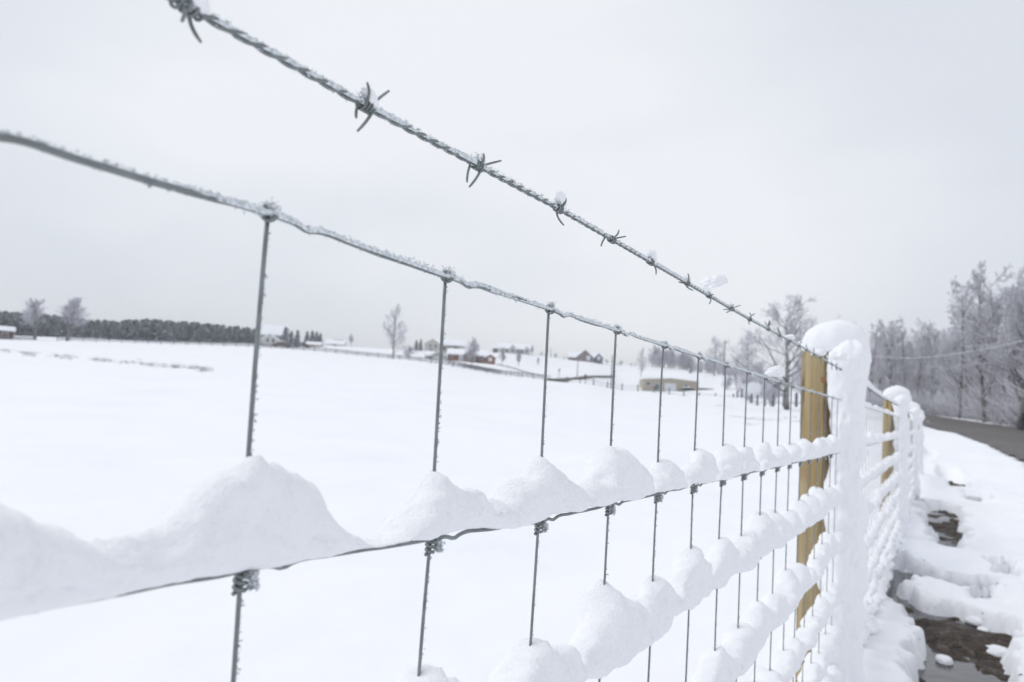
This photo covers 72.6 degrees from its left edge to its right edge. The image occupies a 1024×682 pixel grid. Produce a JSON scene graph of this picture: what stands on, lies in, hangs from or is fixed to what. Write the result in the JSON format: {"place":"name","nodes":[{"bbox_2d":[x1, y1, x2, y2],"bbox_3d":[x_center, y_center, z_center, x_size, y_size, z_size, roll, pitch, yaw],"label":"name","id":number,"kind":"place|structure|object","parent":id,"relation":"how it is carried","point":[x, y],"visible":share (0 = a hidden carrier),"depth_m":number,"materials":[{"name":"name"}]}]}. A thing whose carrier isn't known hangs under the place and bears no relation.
{"place":"outdoors","nodes":[
{"label":"outdoors","id":0,"kind":"place"},
{"bbox_2d":[0,335,1023,681],"bbox_3d":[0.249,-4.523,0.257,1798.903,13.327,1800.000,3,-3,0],"label":"ground","id":1,"kind":"structure","parent":0,"point":[96,449],"depth_m":7.08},
{"bbox_2d":[0,326,15,339],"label":"barn","id":2,"kind":"structure","parent":1,"relation":"on","point":[6,331],"depth_m":152.91,"materials":[{"name":"white"}]},
{"bbox_2d":[1,313,18,335],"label":"conifer","id":3,"kind":"object","parent":1,"relation":"on","point":[11,320],"visible":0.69,"depth_m":202.73,"materials":[{"name":"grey plant"}]},
{"bbox_2d":[15,315,29,335],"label":"conifer","id":4,"kind":"object","parent":1,"relation":"on","point":[19,328],"visible":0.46,"depth_m":203.54,"materials":[{"name":"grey plant"}]},
{"bbox_2d":[17,319,36,335],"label":"conifer","id":5,"kind":"object","parent":1,"relation":"on","point":[28,331],"visible":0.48,"depth_m":203.15,"materials":[{"name":"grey plant"}]},
{"bbox_2d":[19,298,47,339],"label":"bare tree","id":6,"kind":"object","parent":1,"relation":"on","point":[31,318],"visible":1,"depth_m":156.95,"materials":[{"name":"grey plant"}]},
{"bbox_2d":[30,317,48,336],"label":"conifer","id":7,"kind":"object","parent":1,"relation":"on","point":[40,326],"visible":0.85,"depth_m":202.19,"materials":[{"name":"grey plant"}]},
{"bbox_2d":[41,316,63,336],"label":"conifer","id":8,"kind":"object","parent":1,"relation":"on","point":[53,327],"visible":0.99,"depth_m":201.75,"materials":[{"name":"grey plant"}]},
{"bbox_2d":[58,319,71,336],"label":"conifer","id":9,"kind":"object","parent":1,"relation":"on","point":[64,326],"visible":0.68,"depth_m":205.41,"materials":[{"name":"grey plant"}]},
{"bbox_2d":[55,297,92,340],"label":"bare tree","id":10,"kind":"object","parent":1,"relation":"on","point":[74,312],"visible":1,"depth_m":155.82,"materials":[{"name":"grey plant"}]},
{"bbox_2d":[71,321,89,336],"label":"conifer","id":11,"kind":"object","parent":1,"relation":"on","point":[79,330],"visible":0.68,"depth_m":202.73,"materials":[{"name":"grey plant"}]},
{"bbox_2d":[95,322,110,338],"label":"conifer","id":12,"kind":"object","parent":1,"relation":"on","point":[104,329],"visible":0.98,"depth_m":202.75,"materials":[{"name":"grey plant"}]},
{"bbox_2d":[103,323,120,338],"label":"conifer","id":13,"kind":"object","parent":1,"relation":"on","point":[110,326],"visible":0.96,"depth_m":202.63,"materials":[{"name":"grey plant"}]},
{"bbox_2d":[110,325,123,339],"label":"conifer","id":14,"kind":"object","parent":1,"relation":"on","point":[117,332],"visible":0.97,"depth_m":202.61,"materials":[{"name":"grey plant"}]},
{"bbox_2d":[121,322,135,339],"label":"conifer","id":15,"kind":"object","parent":1,"relation":"on","point":[129,331],"visible":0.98,"depth_m":202.75,"materials":[{"name":"grey plant"}]},
{"bbox_2d":[139,322,151,340],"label":"conifer","id":16,"kind":"object","parent":1,"relation":"on","point":[147,326],"visible":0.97,"depth_m":202.48,"materials":[{"name":"grey plant"}]},
{"bbox_2d":[148,324,164,340],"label":"conifer","id":17,"kind":"object","parent":1,"relation":"on","point":[158,329],"visible":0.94,"depth_m":202.23,"materials":[{"name":"grey plant"}]},
{"bbox_2d":[159,326,176,341],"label":"conifer","id":18,"kind":"object","parent":1,"relation":"on","point":[168,334],"visible":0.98,"depth_m":201.83,"materials":[{"name":"grey plant"}]},
{"bbox_2d":[172,324,189,341],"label":"conifer","id":19,"kind":"object","parent":1,"relation":"on","point":[181,328],"visible":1,"depth_m":203.70,"materials":[{"name":"grey plant"}]},
{"bbox_2d":[183,325,195,341],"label":"conifer","id":20,"kind":"object","parent":1,"relation":"on","point":[191,327],"visible":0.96,"depth_m":205.06,"materials":[{"name":"grey plant"}]},
{"bbox_2d":[191,326,205,340],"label":"conifer","id":21,"kind":"object","parent":1,"relation":"on","point":[198,332],"visible":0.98,"depth_m":202.62,"materials":[{"name":"grey plant"}]},
{"bbox_2d":[203,325,220,341],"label":"conifer","id":22,"kind":"object","parent":1,"relation":"on","point":[213,337],"visible":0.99,"depth_m":201.90,"materials":[{"name":"grey plant"}]},
{"bbox_2d":[218,327,233,342],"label":"conifer","id":23,"kind":"object","parent":1,"relation":"on","point":[228,335],"visible":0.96,"depth_m":202.39,"materials":[{"name":"grey plant"}]},
{"bbox_2d":[259,324,289,345],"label":"house","id":24,"kind":"structure","parent":1,"relation":"on","point":[271,334],"depth_m":191.94,"materials":[{"name":"grey stone"}]},
{"bbox_2d":[280,326,290,343],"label":"conifer","id":25,"kind":"object","parent":1,"relation":"on","point":[285,338],"visible":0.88,"depth_m":177.94,"materials":[{"name":"grey plant"}]},
{"bbox_2d":[57,337,543,378],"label":"rail fence","id":26,"kind":"object","parent":1,"relation":"on","point":[248,345],"visible":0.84,"depth_m":152.34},
{"bbox_2d":[325,339,346,346],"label":"barn","id":27,"kind":"structure","parent":1,"relation":"on","point":[333,342],"depth_m":263.30,"materials":[{"name":"white paint"}]},
{"bbox_2d":[381,303,408,358],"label":"bare tree","id":28,"kind":"object","parent":1,"relation":"on","point":[389,332],"visible":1,"depth_m":150.01,"materials":[{"name":"grey plant"}]},
{"bbox_2d":[1,348,799,502],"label":"dry weeds","id":29,"kind":"object","parent":1,"relation":"on","point":[173,366],"visible":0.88,"depth_m":53.37,"materials":[{"name":"grey plant"}]},
{"bbox_2d":[423,351,447,360],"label":"garage","id":30,"kind":"structure","parent":1,"relation":"on","point":[431,355],"depth_m":180.12,"materials":[{"name":"grey stone"}]},
{"bbox_2d":[424,338,465,353],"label":"house","id":31,"kind":"structure","parent":1,"relation":"on","point":[455,343],"depth_m":237.19,"materials":[{"name":"beige"}]},
{"bbox_2d":[0,0,919,681],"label":"wire fence","id":32,"kind":"object","parent":1,"relation":"on","point":[814,416],"visible":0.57,"depth_m":0.55,"materials":[{"name":"metal"}]},
{"bbox_2d":[0,433,845,620],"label":"snow ridge","id":33,"kind":"structure","parent":32,"relation":"attached to","point":[255,512],"depth_m":0.36,"materials":[{"name":"white"}]},
{"bbox_2d":[395,482,845,681],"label":"snow ridge","id":34,"kind":"structure","parent":32,"relation":"attached to","point":[615,628],"depth_m":0.78,"materials":[{"name":"white"}]},
{"bbox_2d":[700,274,727,289],"bbox_3d":[0.317,-0.092,1.091,0.044,0.030,0.031,3,-3,0],"label":"snow clump","id":35,"kind":"object","parent":32,"relation":"on","point":[708,282],"visible":0.98,"depth_m":1.08,"materials":[{"name":"white"}]},
{"bbox_2d":[690,530,846,681],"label":"snow ridge","id":36,"kind":"structure","parent":32,"relation":"attached to","point":[733,656],"depth_m":1.38,"materials":[{"name":"white"}]},
{"bbox_2d":[765,366,784,376],"bbox_3d":[0.574,0.066,1.521,0.048,0.025,0.067,3,-3,0],"label":"snow clump","id":37,"kind":"object","parent":32,"relation":"on","point":[776,371],"visible":0.97,"depth_m":1.50,"materials":[{"name":"white"}]},
{"bbox_2d":[738,581,844,681],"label":"snow ridge","id":38,"kind":"structure","parent":32,"relation":"attached to","point":[786,662],"depth_m":1.80,"materials":[{"name":"white"}]},
{"bbox_2d":[797,624,842,681],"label":"snow ridge","id":39,"kind":"structure","parent":32,"relation":"attached to","point":[815,669],"depth_m":2.19,"materials":[{"name":"white"}]},
{"bbox_2d":[821,664,843,681],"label":"snow ridge","id":40,"kind":"structure","parent":32,"relation":"attached to","point":[834,673],"depth_m":2.39,"materials":[{"name":"white"}]},
{"bbox_2d":[801,319,870,355],"bbox_3d":[1.249,-0.004,2.683,0.254,0.161,0.210,3,-3,0],"label":"snow mound","id":41,"kind":"object","parent":32,"relation":"on","point":[828,336],"visible":0.67,"depth_m":2.62,"materials":[{"name":"snow"}]},
{"bbox_2d":[826,351,847,360],"bbox_3d":[1.151,0.054,2.466,0.070,0.031,0.131,1,-4,30],"label":"snow clump","id":42,"kind":"object","parent":32,"relation":"on","point":[840,356],"visible":0.98,"depth_m":2.43,"materials":[{"name":"white"}]},
{"bbox_2d":[817,339,871,681],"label":"snow-covered post","id":43,"kind":"object","parent":32,"relation":"attached to","point":[847,386],"visible":0.69,"depth_m":2.53,"materials":[{"name":"white"}]},
{"bbox_2d":[860,452,901,487],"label":"snow ridge","id":44,"kind":"structure","parent":32,"relation":"attached to","point":[876,470],"depth_m":4.16,"materials":[{"name":"white"}]},
{"bbox_2d":[861,532,903,644],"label":"snow ridge","id":45,"kind":"structure","parent":32,"relation":"attached to","point":[871,626],"depth_m":4.13,"materials":[{"name":"white"}]},
{"bbox_2d":[865,402,899,416],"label":"snow ridge","id":46,"kind":"structure","parent":32,"relation":"on","point":[875,407],"depth_m":4.20,"materials":[{"name":"white"}]},
{"bbox_2d":[863,519,902,614],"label":"snow ridge","id":47,"kind":"structure","parent":32,"relation":"attached to","point":[880,567],"depth_m":4.41,"materials":[{"name":"white"}]},
{"bbox_2d":[864,488,901,548],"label":"snow ridge","id":48,"kind":"structure","parent":32,"relation":"attached to","point":[873,530],"depth_m":4.42,"materials":[{"name":"white"}]},
{"bbox_2d":[864,430,902,445],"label":"snow ridge","id":49,"kind":"structure","parent":32,"relation":"attached to","point":[870,437],"depth_m":4.20,"materials":[{"name":"white"}]},
{"bbox_2d":[867,380,899,405],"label":"snow ridge","id":50,"kind":"structure","parent":32,"relation":"on","point":[871,386],"depth_m":4.19,"materials":[{"name":"white"}]},
{"bbox_2d":[867,507,900,583],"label":"snow ridge","id":51,"kind":"structure","parent":32,"relation":"attached to","point":[873,560],"depth_m":4.46,"materials":[{"name":"white"}]},
{"bbox_2d":[866,472,902,516],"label":"snow ridge","id":52,"kind":"structure","parent":32,"relation":"attached to","point":[877,495],"depth_m":4.20,"materials":[{"name":"white"}]},
{"bbox_2d":[883,385,911,400],"bbox_3d":[3.737,0.510,6.772,0.260,0.161,0.207,3,-3,0],"label":"snow mound","id":53,"kind":"object","parent":32,"relation":"on","point":[893,391],"visible":0.74,"depth_m":6.70,"materials":[{"name":"snow"}]},
{"bbox_2d":[890,394,910,537],"bbox_3d":[3.717,1.218,6.680,0.207,1.438,0.240,2,-3,16],"label":"snow drift","id":54,"kind":"object","parent":32,"relation":"attached to","point":[903,428],"visible":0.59,"depth_m":6.60,"materials":[{"name":"white"}]},
{"bbox_2d":[909,407,920,500],"bbox_3d":[6.179,1.727,10.730,0.246,1.438,0.273,3,-3,0],"label":"snow drift","id":55,"kind":"object","parent":32,"relation":"attached to","point":[916,437],"visible":0.52,"depth_m":10.65,"materials":[{"name":"white"}]},
{"bbox_2d":[918,414,924,474],"bbox_3d":[8.666,2.240,14.821,0.215,1.438,0.261,1,-4,31],"label":"snow drift","id":56,"kind":"object","parent":32,"relation":"attached to","point":[921,446],"visible":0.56,"depth_m":14.74,"materials":[{"name":"white"}]},
{"bbox_2d":[446,348,496,364],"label":"house","id":57,"kind":"structure","parent":1,"relation":"on","point":[455,354],"depth_m":185.64,"materials":[{"name":"red brick"}]},
{"bbox_2d":[464,337,480,364],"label":"bare tree","id":58,"kind":"object","parent":1,"relation":"on","point":[471,350],"visible":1,"depth_m":149.85,"materials":[{"name":"grey plant"}]},
{"bbox_2d":[448,360,518,376],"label":"rail fence","id":59,"kind":"object","parent":1,"relation":"on","point":[478,367],"visible":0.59,"depth_m":145.56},
{"bbox_2d":[492,343,530,354],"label":"house","id":60,"kind":"structure","parent":1,"relation":"on","point":[512,348],"depth_m":262.73,"materials":[{"name":"beige"}]},
{"bbox_2d":[567,349,603,363],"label":"house","id":61,"kind":"structure","parent":1,"relation":"on","point":[587,356],"depth_m":262.27,"materials":[{"name":"brown"}]},
{"bbox_2d":[634,347,646,372],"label":"bare tree","id":62,"kind":"object","parent":1,"relation":"on","point":[643,367],"visible":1,"depth_m":199.99,"materials":[{"name":"grey plant"}]},
{"bbox_2d":[566,377,722,395],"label":"rail fence","id":63,"kind":"object","parent":1,"relation":"on","point":[637,387],"visible":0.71,"depth_m":122.65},
{"bbox_2d":[646,346,661,365],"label":"bare tree","id":64,"kind":"object","parent":1,"relation":"on","point":[653,354],"visible":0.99,"depth_m":295.41,"materials":[{"name":"grey plant"}]},
{"bbox_2d":[639,378,698,391],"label":"shed","id":65,"kind":"structure","parent":1,"relation":"on","point":[672,384],"depth_m":169.90,"materials":[{"name":"beige metal"}]},
{"bbox_2d":[664,349,681,368],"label":"bare tree","id":66,"kind":"object","parent":1,"relation":"on","point":[671,352],"visible":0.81,"depth_m":296.70,"materials":[{"name":"grey plant"}]},
{"bbox_2d":[681,354,696,370],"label":"bare tree","id":67,"kind":"object","parent":1,"relation":"on","point":[688,362],"visible":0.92,"depth_m":309.37,"materials":[{"name":"grey plant"}]},
{"bbox_2d":[699,336,725,375],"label":"bare tree","id":68,"kind":"object","parent":1,"relation":"on","point":[715,353],"visible":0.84,"depth_m":200.10,"materials":[{"name":"grey plant"}]},
{"bbox_2d":[728,354,745,386],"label":"bare tree","id":69,"kind":"object","parent":1,"relation":"on","point":[734,374],"visible":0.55,"depth_m":159.67,"materials":[{"name":"grey plant"}]},
{"bbox_2d":[735,374,756,391],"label":"bush","id":70,"kind":"object","parent":1,"relation":"on","point":[749,381],"visible":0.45,"depth_m":117.71,"materials":[{"name":"grey plant"}]},
{"bbox_2d":[733,330,763,381],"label":"bare tree","id":71,"kind":"object","parent":1,"relation":"on","point":[751,355],"visible":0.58,"depth_m":140.04,"materials":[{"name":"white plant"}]},
{"bbox_2d":[739,383,767,397],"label":"shed","id":72,"kind":"structure","parent":1,"relation":"on","point":[753,389],"depth_m":99.97,"materials":[{"name":"white paint"}]},
{"bbox_2d":[742,360,771,385],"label":"bush","id":73,"kind":"object","parent":1,"relation":"on","point":[759,367],"visible":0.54,"depth_m":128.22,"materials":[{"name":"grey plant"}]},
{"bbox_2d":[733,388,800,406],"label":"rail fence","id":74,"kind":"object","parent":1,"relation":"on","point":[773,403],"visible":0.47,"depth_m":70.95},
{"bbox_2d":[758,376,793,406],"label":"bush","id":75,"kind":"object","parent":1,"relation":"on","point":[772,390],"visible":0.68,"depth_m":74.31,"materials":[{"name":"grey plant"}]},
{"bbox_2d":[712,294,846,409],"bbox_3d":[20.477,0.863,51.604,9.384,9.151,8.229,5,-4,-29],"label":"bare tree","id":76,"kind":"object","parent":1,"relation":"on","point":[793,329],"visible":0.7,"depth_m":52.15,"materials":[{"name":"grey plant"}]},
{"bbox_2d":[789,358,800,393],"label":"bush","id":77,"kind":"object","parent":1,"relation":"on","point":[797,379],"visible":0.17,"depth_m":90.48,"materials":[{"name":"grey plant"}]},
{"bbox_2d":[868,323,887,399],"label":"bare tree","id":78,"kind":"object","parent":1,"relation":"on","point":[873,352],"visible":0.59,"depth_m":119.34,"materials":[{"name":"grey plant"}]},
{"bbox_2d":[868,321,901,389],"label":"bare tree","id":79,"kind":"object","parent":1,"relation":"on","point":[875,361],"visible":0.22,"depth_m":126.61,"materials":[{"name":"grey plant"}]},
{"bbox_2d":[868,316,916,386],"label":"bare tree","id":80,"kind":"object","parent":1,"relation":"on","point":[891,336],"visible":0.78,"depth_m":115.11,"materials":[{"name":"grey plant"}]},
{"bbox_2d":[876,319,914,386],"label":"bare tree","id":81,"kind":"object","parent":1,"relation":"on","point":[884,337],"visible":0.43,"depth_m":124.49,"materials":[{"name":"grey plant"}]},
{"bbox_2d":[884,325,915,397],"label":"bare tree","id":82,"kind":"object","parent":1,"relation":"on","point":[902,367],"visible":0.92,"depth_m":111.85,"materials":[{"name":"grey plant"}]},
{"bbox_2d":[895,333,927,392],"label":"bare tree","id":83,"kind":"object","parent":1,"relation":"on","point":[906,364],"visible":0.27,"depth_m":119.48,"materials":[{"name":"grey plant"}]},
{"bbox_2d":[900,331,926,389],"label":"bare tree","id":84,"kind":"object","parent":1,"relation":"on","point":[911,346],"visible":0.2,"depth_m":129.94,"materials":[{"name":"grey plant"}]},
{"bbox_2d":[902,318,938,398],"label":"bare tree","id":85,"kind":"object","parent":1,"relation":"on","point":[919,364],"visible":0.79,"depth_m":107.94,"materials":[{"name":"grey plant"}]},
{"bbox_2d":[907,338,939,390],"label":"bare tree","id":86,"kind":"object","parent":1,"relation":"on","point":[913,362],"visible":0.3,"depth_m":116.97,"materials":[{"name":"grey plant"}]},
{"bbox_2d":[916,328,944,399],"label":"bare tree","id":87,"kind":"object","parent":1,"relation":"on","point":[934,336],"visible":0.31,"depth_m":115.08,"materials":[{"name":"grey plant"}]},
{"bbox_2d":[918,322,950,412],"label":"bare tree","id":88,"kind":"object","parent":1,"relation":"on","point":[935,373],"visible":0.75,"depth_m":105.21,"materials":[{"name":"grey plant"}]},
{"bbox_2d":[926,330,954,395],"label":"bare tree","id":89,"kind":"object","parent":1,"relation":"on","point":[941,361],"visible":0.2,"depth_m":110.86,"materials":[{"name":"grey plant"}]},
{"bbox_2d":[865,361,1023,427],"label":"undergrowth","id":90,"kind":"object","parent":1,"relation":"on","point":[945,404],"visible":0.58,"depth_m":80.12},
{"bbox_2d":[932,310,973,405],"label":"bare tree","id":91,"kind":"object","parent":1,"relation":"on","point":[958,348],"visible":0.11,"depth_m":94.26,"materials":[{"name":"grey plant"}]},
{"bbox_2d":[895,481,1011,681],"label":"stream bed","id":92,"kind":"object","parent":1,"relation":"in","point":[952,639],"visible":0.02,"depth_m":3.83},
{"bbox_2d":[940,324,969,395],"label":"bare tree","id":93,"kind":"object","parent":1,"relation":"on","point":[948,335],"visible":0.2,"depth_m":118.07,"materials":[{"name":"grey plant"}]},
{"bbox_2d":[935,311,978,415],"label":"bare tree","id":94,"kind":"object","parent":1,"relation":"on","point":[965,371],"visible":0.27,"depth_m":88.94,"materials":[{"name":"grey plant"}]},
{"bbox_2d":[922,275,995,418],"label":"bare tree","id":95,"kind":"object","parent":1,"relation":"on","point":[953,345],"visible":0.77,"depth_m":83.85,"materials":[{"name":"grey plant"}]},
{"bbox_2d":[961,261,1001,421],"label":"bare tree","id":96,"kind":"object","parent":1,"relation":"on","point":[983,370],"visible":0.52,"depth_m":71.98,"materials":[{"name":"grey plant"}]},
{"bbox_2d":[969,297,1004,401],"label":"bare tree","id":97,"kind":"object","parent":1,"relation":"on","point":[987,370],"visible":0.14,"depth_m":79.01,"materials":[{"name":"grey plant"}]},
{"bbox_2d":[953,262,1023,420],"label":"bare tree","id":98,"kind":"object","parent":1,"relation":"on","point":[983,321],"visible":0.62,"depth_m":69.99,"materials":[{"name":"grey plant"}]},
{"bbox_2d":[954,242,1023,429],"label":"bare tree","id":99,"kind":"object","parent":1,"relation":"on","point":[1007,362],"visible":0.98,"depth_m":52.38,"materials":[{"name":"grey plant"}]},
{"bbox_2d":[960,268,1023,406],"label":"bare tree","id":100,"kind":"object","parent":1,"relation":"on","point":[1018,343],"visible":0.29,"depth_m":62.32,"materials":[{"name":"grey plant"}]},
{"bbox_2d":[989,288,1023,403],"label":"bare tree","id":101,"kind":"object","parent":1,"relation":"on","point":[1013,340],"visible":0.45,"depth_m":59.87,"materials":[{"name":"grey plant"}]},
{"bbox_2d":[0,0,1023,397],"label":"sky","id":102,"kind":"structure","parent":0,"point":[859,158],"materials":[{"name":"white"}]},
{"bbox_2d":[886,483,1002,681],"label":"stream water","id":103,"kind":"structure","parent":0,"point":[955,671],"depth_m":3.60,"materials":[{"name":"liquid"}]},
{"bbox_2d":[935,654,952,665],"bbox_3d":[2.178,1.617,3.509,0.079,0.059,0.119,1,-4,27],"label":"snowy stone","id":104,"kind":"object","parent":103,"relation":"in","point":[943,660],"visible":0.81,"depth_m":3.49,"materials":[{"name":"white"}]},
{"bbox_2d":[964,616,981,626],"bbox_3d":[2.834,1.723,4.237,0.120,0.089,0.160,6,-4,-36],"label":"snowy stone","id":105,"kind":"object","parent":103,"relation":"in","point":[973,621],"visible":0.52,"depth_m":4.22,"materials":[{"name":"white"}]},
{"bbox_2d":[986,644,1007,657],"bbox_3d":[2.568,1.654,3.667,0.177,0.088,0.117,0,-5,45],"label":"snowy stone","id":106,"kind":"object","parent":103,"relation":"in","point":[998,651],"visible":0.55,"depth_m":3.65,"materials":[{"name":"white"}]},
{"bbox_2d":[876,340,1023,357],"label":"overhead cable","id":107,"kind":"object","parent":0,"point":[960,353],"visible":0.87,"depth_m":57.62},
{"bbox_2d":[923,414,1023,459],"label":"road","id":108,"kind":"structure","parent":0,"point":[1008,440],"depth_m":43.29,"materials":[{"name":"asphalt"}]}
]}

